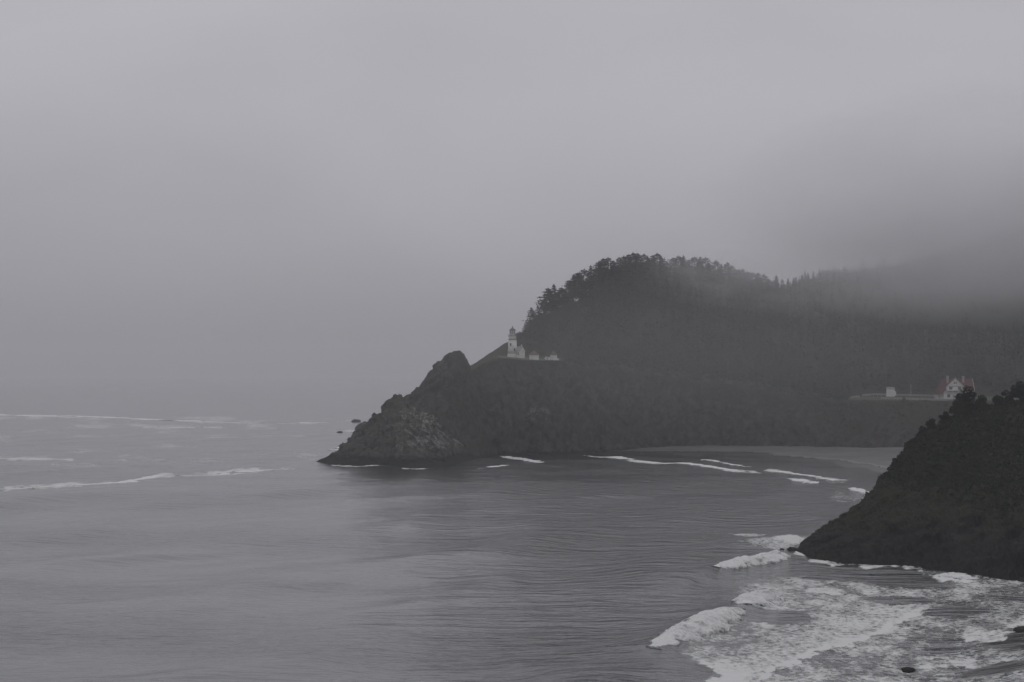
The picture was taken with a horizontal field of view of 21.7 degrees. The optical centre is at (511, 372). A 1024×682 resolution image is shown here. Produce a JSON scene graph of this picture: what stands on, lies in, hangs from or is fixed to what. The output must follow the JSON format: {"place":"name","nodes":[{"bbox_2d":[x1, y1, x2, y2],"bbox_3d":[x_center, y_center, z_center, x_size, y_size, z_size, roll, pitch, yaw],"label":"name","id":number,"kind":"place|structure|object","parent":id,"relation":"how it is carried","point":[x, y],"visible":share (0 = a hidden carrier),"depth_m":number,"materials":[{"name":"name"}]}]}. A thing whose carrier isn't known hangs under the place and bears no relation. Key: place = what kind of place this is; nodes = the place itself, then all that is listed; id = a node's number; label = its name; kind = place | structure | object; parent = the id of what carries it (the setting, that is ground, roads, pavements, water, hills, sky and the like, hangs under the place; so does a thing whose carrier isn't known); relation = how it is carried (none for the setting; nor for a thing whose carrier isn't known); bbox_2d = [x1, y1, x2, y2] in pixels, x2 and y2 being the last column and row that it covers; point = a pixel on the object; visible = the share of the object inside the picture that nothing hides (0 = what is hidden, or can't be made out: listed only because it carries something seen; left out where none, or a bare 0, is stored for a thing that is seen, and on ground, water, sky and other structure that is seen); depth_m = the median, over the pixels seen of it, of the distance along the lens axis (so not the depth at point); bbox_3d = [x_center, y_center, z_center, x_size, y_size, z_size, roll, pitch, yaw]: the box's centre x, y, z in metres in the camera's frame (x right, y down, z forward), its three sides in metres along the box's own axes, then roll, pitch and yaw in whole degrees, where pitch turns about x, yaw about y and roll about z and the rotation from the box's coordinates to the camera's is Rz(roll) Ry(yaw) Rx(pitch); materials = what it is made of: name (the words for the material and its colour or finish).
{"place":"outdoors","nodes":[
{"label":"outdoors","id":0,"kind":"place"},
{"bbox_2d":[0,378,1023,681],"bbox_3d":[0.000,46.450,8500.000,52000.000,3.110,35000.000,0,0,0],"label":"ocean","id":1,"kind":"structure","parent":0,"point":[188,564],"depth_m":653.97,"materials":[{"name":"grey liquid"}]},
{"bbox_2d":[0,458,72,459],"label":"breaking wave","id":2,"kind":"object","parent":1,"relation":"on","point":[39,459],"visible":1,"depth_m":1449.95,"materials":[{"name":"liquid"}]},
{"bbox_2d":[14,415,262,423],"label":"breaking wave","id":3,"kind":"object","parent":1,"relation":"on","point":[125,418],"visible":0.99,"depth_m":2749.70,"materials":[{"name":"liquid"}]},
{"bbox_2d":[0,468,295,489],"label":"breaking wave","id":4,"kind":"object","parent":1,"relation":"on","point":[146,477],"visible":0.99,"depth_m":1177.69,"materials":[{"name":"liquid"}]},
{"bbox_2d":[166,427,206,427],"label":"breaking wave","id":5,"kind":"object","parent":1,"relation":"on","point":[183,427],"visible":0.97,"depth_m":2295.75,"materials":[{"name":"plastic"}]},
{"bbox_2d":[276,422,324,423],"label":"breaking wave","id":6,"kind":"object","parent":1,"relation":"on","point":[300,422],"visible":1,"depth_m":2503.45,"materials":[{"name":"liquid"}]},
{"bbox_2d":[355,421,366,429],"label":"reef rock","id":7,"kind":"object","parent":1,"relation":"in","point":[360,424],"visible":0.2,"depth_m":2215.76,"materials":[{"name":"grey stone"}]},
{"bbox_2d":[333,465,399,467],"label":"breaking wave","id":8,"kind":"object","parent":1,"relation":"on","point":[360,466],"visible":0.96,"depth_m":1343.23,"materials":[{"name":"liquid"}]},
{"bbox_2d":[316,394,480,467],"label":"crag","id":9,"kind":"structure","parent":1,"relation":"in","point":[399,430],"depth_m":1374.45,"materials":[{"name":"grey stone"}]},
{"bbox_2d":[476,465,506,468],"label":"breaking wave","id":10,"kind":"object","parent":1,"relation":"on","point":[493,466],"visible":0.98,"depth_m":1326.34,"materials":[{"name":"liquid"}]},
{"bbox_2d":[505,456,541,462],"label":"breaking wave","id":11,"kind":"object","parent":1,"relation":"on","point":[530,460],"visible":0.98,"depth_m":1436.66,"materials":[{"name":"liquid"}]},
{"bbox_2d":[576,454,758,472],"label":"breaking wave","id":12,"kind":"object","parent":1,"relation":"on","point":[637,460],"visible":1,"depth_m":1384.25,"materials":[{"name":"liquid"}]},
{"bbox_2d":[646,607,745,648],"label":"breaking wave","id":13,"kind":"object","parent":1,"relation":"on","point":[706,623],"visible":1,"depth_m":472.63,"materials":[{"name":"liquid"}]},
{"bbox_2d":[700,459,749,466],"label":"breaking wave","id":14,"kind":"object","parent":1,"relation":"on","point":[723,462],"visible":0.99,"depth_m":1391.41,"materials":[{"name":"liquid"}]},
{"bbox_2d":[711,550,790,569],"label":"breaking wave","id":15,"kind":"object","parent":1,"relation":"on","point":[763,558],"visible":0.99,"depth_m":656.69,"materials":[{"name":"liquid"}]},
{"bbox_2d":[729,590,786,606],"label":"breaking wave","id":16,"kind":"object","parent":1,"relation":"on","point":[759,597],"visible":1,"depth_m":528.23,"materials":[{"name":"liquid"}]},
{"bbox_2d":[787,547,796,550],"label":"sea rock","id":17,"kind":"object","parent":1,"relation":"in","point":[792,548],"visible":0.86,"depth_m":706.96,"materials":[{"name":"black stone"}]},
{"bbox_2d":[764,470,843,480],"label":"breaking wave","id":18,"kind":"object","parent":1,"relation":"on","point":[817,477],"visible":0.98,"depth_m":1233.30,"materials":[{"name":"liquid"}]},
{"bbox_2d":[787,478,821,483],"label":"breaking wave","id":19,"kind":"object","parent":1,"relation":"on","point":[805,481],"visible":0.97,"depth_m":1165.11,"materials":[{"name":"liquid"}]},
{"bbox_2d":[848,487,869,491],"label":"breaking wave","id":20,"kind":"object","parent":1,"relation":"on","point":[858,489],"visible":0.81,"depth_m":1077.81,"materials":[{"name":"liquid"}]},
{"bbox_2d":[901,667,915,672],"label":"sea rock","id":21,"kind":"object","parent":1,"relation":"in","point":[907,669],"visible":1,"depth_m":421.26,"materials":[{"name":"black stone"}]},
{"bbox_2d":[938,572,974,579],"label":"breaking wave","id":22,"kind":"object","parent":1,"relation":"on","point":[953,575],"visible":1,"depth_m":606.92,"materials":[{"name":"liquid"}]},
{"bbox_2d":[1013,626,1023,631],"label":"sea rock","id":23,"kind":"object","parent":1,"relation":"in","point":[1019,629],"visible":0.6,"depth_m":482.51,"materials":[{"name":"black stone"}]},
{"bbox_2d":[0,0,1023,377],"label":"sky","id":24,"kind":"structure","parent":0,"point":[189,188],"materials":[{"name":"grey"}]},
{"bbox_2d":[470,280,1023,454],"bbox_3d":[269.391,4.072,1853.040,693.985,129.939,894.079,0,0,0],"label":"headland","id":25,"kind":"structure","parent":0,"point":[555,414],"depth_m":1598.11,"materials":[{"name":"grey stone"}]},
{"bbox_2d":[404,351,497,456],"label":"pinnacle rock","id":26,"kind":"object","parent":25,"relation":"on","point":[445,393],"visible":0.53,"depth_m":1480.65,"materials":[{"name":"grey stone"}]},
{"bbox_2d":[507,325,525,357],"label":"lighthouse","id":27,"kind":"object","parent":25,"relation":"on","point":[515,350],"visible":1,"depth_m":1559.72,"materials":[{"name":"white paint"}]},
{"bbox_2d":[498,356,560,360],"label":"lawn","id":28,"kind":"structure","parent":25,"relation":"on","point":[540,359],"depth_m":1554.38,"materials":[{"name":"plant"}]},
{"bbox_2d":[522,308,537,324],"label":"spruce tree","id":29,"kind":"object","parent":25,"relation":"on","point":[532,313],"visible":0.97,"depth_m":1618.91,"materials":[{"name":"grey plant"}]},
{"bbox_2d":[529,351,538,359],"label":"oil house","id":30,"kind":"structure","parent":25,"relation":"on","point":[533,355],"depth_m":1554.42,"materials":[{"name":"white paint"}]},
{"bbox_2d":[535,305,542,318],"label":"spruce tree","id":31,"kind":"object","parent":25,"relation":"on","point":[537,311],"visible":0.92,"depth_m":1623.61,"materials":[{"name":"grey plant"}]},
{"bbox_2d":[538,300,548,317],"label":"spruce tree","id":32,"kind":"object","parent":25,"relation":"on","point":[543,309],"visible":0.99,"depth_m":1626.46,"materials":[{"name":"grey plant"}]},
{"bbox_2d":[536,288,560,314],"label":"spruce tree","id":33,"kind":"object","parent":25,"relation":"on","point":[550,305],"visible":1,"depth_m":1629.06,"materials":[{"name":"grey plant"}]},
{"bbox_2d":[550,351,556,359],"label":"oil house","id":34,"kind":"structure","parent":25,"relation":"on","point":[553,355],"depth_m":1558.39,"materials":[{"name":"white paint"}]},
{"bbox_2d":[547,284,562,308],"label":"spruce tree","id":35,"kind":"object","parent":25,"relation":"on","point":[555,290],"visible":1,"depth_m":1637.60,"materials":[{"name":"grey plant"}]},
{"bbox_2d":[554,287,571,305],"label":"spruce tree","id":36,"kind":"object","parent":25,"relation":"on","point":[562,292],"visible":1,"depth_m":1638.33,"materials":[{"name":"grey plant"}]},
{"bbox_2d":[564,280,578,305],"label":"spruce tree","id":37,"kind":"object","parent":25,"relation":"on","point":[566,289],"visible":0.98,"depth_m":1646.57,"materials":[{"name":"grey plant"}]},
{"bbox_2d":[566,274,580,302],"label":"spruce tree","id":38,"kind":"object","parent":25,"relation":"on","point":[574,288],"visible":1,"depth_m":1646.42,"materials":[{"name":"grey plant"}]},
{"bbox_2d":[568,273,589,296],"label":"spruce tree","id":39,"kind":"object","parent":25,"relation":"on","point":[579,280],"visible":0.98,"depth_m":1655.49,"materials":[{"name":"grey plant"}]},
{"bbox_2d":[563,269,601,298],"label":"spruce tree","id":40,"kind":"object","parent":25,"relation":"on","point":[588,282],"visible":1,"depth_m":1654.66,"materials":[{"name":"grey plant"}]},
{"bbox_2d":[588,265,595,285],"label":"spruce tree","id":41,"kind":"object","parent":25,"relation":"on","point":[590,269],"visible":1,"depth_m":1662.96,"materials":[{"name":"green plant"}]},
{"bbox_2d":[591,261,606,278],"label":"spruce tree","id":42,"kind":"object","parent":25,"relation":"on","point":[597,264],"visible":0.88,"depth_m":1675.46,"materials":[{"name":"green plant"}]},
{"bbox_2d":[591,258,619,281],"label":"spruce tree","id":43,"kind":"object","parent":25,"relation":"on","point":[602,261],"visible":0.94,"depth_m":1678.12,"materials":[{"name":"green plant"}]},
{"bbox_2d":[600,257,624,283],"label":"spruce tree","id":44,"kind":"object","parent":25,"relation":"on","point":[608,259],"visible":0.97,"depth_m":1678.38,"materials":[{"name":"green plant"}]},
{"bbox_2d":[615,258,630,276],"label":"spruce tree","id":45,"kind":"object","parent":25,"relation":"on","point":[618,261],"visible":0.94,"depth_m":1690.25,"materials":[{"name":"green plant"}]},
{"bbox_2d":[617,256,634,276],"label":"spruce tree","id":46,"kind":"object","parent":25,"relation":"on","point":[624,259],"visible":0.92,"depth_m":1698.44,"materials":[{"name":"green plant"}]},
{"bbox_2d":[620,254,639,277],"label":"spruce tree","id":47,"kind":"object","parent":25,"relation":"on","point":[628,257],"visible":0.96,"depth_m":1698.77,"materials":[{"name":"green plant"}]},
{"bbox_2d":[623,253,647,276],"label":"spruce tree","id":48,"kind":"object","parent":25,"relation":"on","point":[635,261],"visible":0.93,"depth_m":1703.46,"materials":[{"name":"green plant"}]},
{"bbox_2d":[623,253,652,278],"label":"spruce tree","id":49,"kind":"object","parent":25,"relation":"on","point":[638,257],"visible":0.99,"depth_m":1699.70,"materials":[{"name":"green plant"}]},
{"bbox_2d":[638,254,656,275],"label":"spruce tree","id":50,"kind":"object","parent":25,"relation":"on","point":[643,255],"visible":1,"depth_m":1707.59,"materials":[{"name":"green plant"}]},
{"bbox_2d":[646,253,675,279],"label":"spruce tree","id":51,"kind":"object","parent":25,"relation":"on","point":[661,266],"visible":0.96,"depth_m":1710.14,"materials":[{"name":"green plant"}]},
{"bbox_2d":[667,258,684,281],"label":"spruce tree","id":52,"kind":"object","parent":25,"relation":"on","point":[675,262],"visible":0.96,"depth_m":1719.97,"materials":[{"name":"grey plant"}]},
{"bbox_2d":[670,255,691,279],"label":"spruce tree","id":53,"kind":"object","parent":25,"relation":"on","point":[679,258],"visible":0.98,"depth_m":1721.29,"materials":[{"name":"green plant"}]},
{"bbox_2d":[680,255,686,270],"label":"spruce tree","id":54,"kind":"object","parent":25,"relation":"on","point":[683,257],"visible":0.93,"depth_m":1733.04,"materials":[{"name":"grey plant"}]},
{"bbox_2d":[684,256,707,279],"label":"spruce tree","id":55,"kind":"object","parent":25,"relation":"on","point":[694,261],"visible":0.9,"depth_m":1735.63,"materials":[{"name":"grey plant"}]},
{"bbox_2d":[693,257,706,282],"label":"spruce tree","id":56,"kind":"object","parent":25,"relation":"on","point":[700,260],"visible":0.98,"depth_m":1733.42,"materials":[{"name":"grey plant"}]},
{"bbox_2d":[692,257,722,278],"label":"spruce tree","id":57,"kind":"object","parent":25,"relation":"on","point":[708,266],"visible":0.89,"depth_m":1736.37,"materials":[{"name":"grey plant"}]},
{"bbox_2d":[709,260,724,281],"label":"spruce tree","id":58,"kind":"object","parent":25,"relation":"on","point":[717,263],"visible":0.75,"depth_m":1744.32,"materials":[{"name":"grey plant"}]},
{"bbox_2d":[719,262,736,286],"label":"spruce tree","id":59,"kind":"object","parent":25,"relation":"on","point":[726,273],"visible":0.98,"depth_m":1746.20,"materials":[{"name":"grey plant"}]},
{"bbox_2d":[726,265,744,285],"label":"spruce tree","id":60,"kind":"object","parent":25,"relation":"on","point":[731,268],"visible":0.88,"depth_m":1754.69,"materials":[{"name":"grey plant"}]},
{"bbox_2d":[730,269,753,289],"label":"spruce tree","id":61,"kind":"object","parent":25,"relation":"on","point":[738,274],"visible":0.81,"depth_m":1751.62,"materials":[{"name":"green plant"}]},
{"bbox_2d":[739,268,750,291],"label":"spruce tree","id":62,"kind":"object","parent":25,"relation":"on","point":[744,275],"visible":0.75,"depth_m":1756.53,"materials":[{"name":"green plant"}]},
{"bbox_2d":[743,272,756,290],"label":"spruce tree","id":63,"kind":"object","parent":25,"relation":"on","point":[748,275],"visible":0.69,"depth_m":1759.84,"materials":[{"name":"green plant"}]},
{"bbox_2d":[751,272,761,290],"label":"spruce tree","id":64,"kind":"object","parent":25,"relation":"on","point":[753,275],"visible":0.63,"depth_m":1766.63,"materials":[{"name":"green plant"}]},
{"bbox_2d":[758,274,772,294],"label":"spruce tree","id":65,"kind":"object","parent":25,"relation":"on","point":[763,276],"visible":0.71,"depth_m":1767.62,"materials":[{"name":"green plant"}]},
{"bbox_2d":[515,298,1021,422],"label":"scrub","id":66,"kind":"object","parent":25,"relation":"on","point":[667,375],"visible":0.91,"depth_m":1611.21,"materials":[{"name":"plant"}]},
{"bbox_2d":[521,223,1023,397],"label":"forest","id":67,"kind":"object","parent":25,"relation":"on","point":[601,308],"visible":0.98,"depth_m":1697.50,"materials":[{"name":"plant"}]},
{"bbox_2d":[934,376,974,399],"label":"keepers house","id":68,"kind":"structure","parent":25,"relation":"on","point":[949,388],"depth_m":1613.35,"materials":[{"name":"white paint"}]},
{"bbox_2d":[599,445,903,472],"bbox_3d":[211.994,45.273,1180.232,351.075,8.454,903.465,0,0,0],"label":"beach","id":69,"kind":"structure","parent":0,"point":[877,459],"depth_m":1516.56,"materials":[{"name":"grey sand"}]},
{"bbox_2d":[780,230,1023,333],"bbox_3d":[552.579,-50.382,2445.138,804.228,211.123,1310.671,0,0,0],"label":"ridge","id":70,"kind":"structure","parent":0,"point":[1009,302],"depth_m":2023.18,"materials":[{"name":"plant"}]},
{"bbox_2d":[797,397,1023,581],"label":"bluff","id":71,"kind":"structure","parent":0,"point":[887,521],"depth_m":675.86,"materials":[{"name":"black stone"}]},
{"bbox_2d":[891,458,898,467],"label":"shrub","id":72,"kind":"object","parent":71,"relation":"on","point":[895,461],"visible":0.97,"depth_m":746.29,"materials":[{"name":"green plant"}]},
{"bbox_2d":[916,426,925,434],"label":"shrub","id":73,"kind":"object","parent":71,"relation":"on","point":[923,428],"visible":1,"depth_m":757.15,"materials":[{"name":"green plant"}]},
{"bbox_2d":[925,418,936,428],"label":"shrub","id":74,"kind":"object","parent":71,"relation":"on","point":[930,423],"visible":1,"depth_m":761.57,"materials":[{"name":"green plant"}]},
{"bbox_2d":[938,411,951,420],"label":"shrub","id":75,"kind":"object","parent":71,"relation":"on","point":[945,415],"visible":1,"depth_m":766.51,"materials":[{"name":"green plant"}]},
{"bbox_2d":[877,397,1023,529],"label":"undergrowth","id":76,"kind":"object","parent":71,"relation":"on","point":[1012,477],"visible":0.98,"depth_m":721.58,"materials":[{"name":"green plant"}]},
{"bbox_2d":[949,398,965,414],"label":"shrub","id":77,"kind":"object","parent":71,"relation":"on","point":[957,408],"visible":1,"depth_m":770.71,"materials":[{"name":"green plant"}]},
{"bbox_2d":[954,385,977,410],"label":"bluff tree","id":78,"kind":"object","parent":71,"relation":"on","point":[964,395],"visible":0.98,"depth_m":773.62,"materials":[{"name":"green plant"}]},
{"bbox_2d":[974,394,988,409],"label":"shrub","id":79,"kind":"object","parent":71,"relation":"on","point":[980,402],"visible":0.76,"depth_m":777.82,"materials":[{"name":"green plant"}]},
{"bbox_2d":[992,395,1003,407],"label":"shrub","id":80,"kind":"object","parent":71,"relation":"on","point":[996,400],"visible":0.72,"depth_m":782.57,"materials":[{"name":"green plant"}]},
{"bbox_2d":[1000,390,1013,403],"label":"shrub","id":81,"kind":"object","parent":71,"relation":"on","point":[1008,397],"visible":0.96,"depth_m":786.00,"materials":[{"name":"green plant"}]},
{"bbox_2d":[1010,380,1023,399],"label":"bluff tree","id":82,"kind":"object","parent":71,"relation":"on","point":[1017,391],"visible":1,"depth_m":790.09,"materials":[{"name":"green plant"}]},
{"bbox_2d":[849,396,1018,400],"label":"house lawn","id":83,"kind":"structure","parent":0,"point":[899,398],"depth_m":1623.26,"materials":[{"name":"plant"}]},
{"bbox_2d":[886,387,895,396],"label":"garage","id":84,"kind":"structure","parent":83,"relation":"on","point":[890,391],"depth_m":1631.91,"materials":[{"name":"white paint"}]},
{"bbox_2d":[862,393,937,397],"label":"white fence","id":85,"kind":"object","parent":83,"relation":"on","point":[925,395],"visible":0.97,"depth_m":1635.47,"materials":[{"name":"white wood"}]},
{"bbox_2d":[884,397,954,400],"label":"white fence","id":86,"kind":"object","parent":83,"relation":"on","point":[919,398],"visible":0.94,"depth_m":1603.19,"materials":[{"name":"white wood"}]}
]}

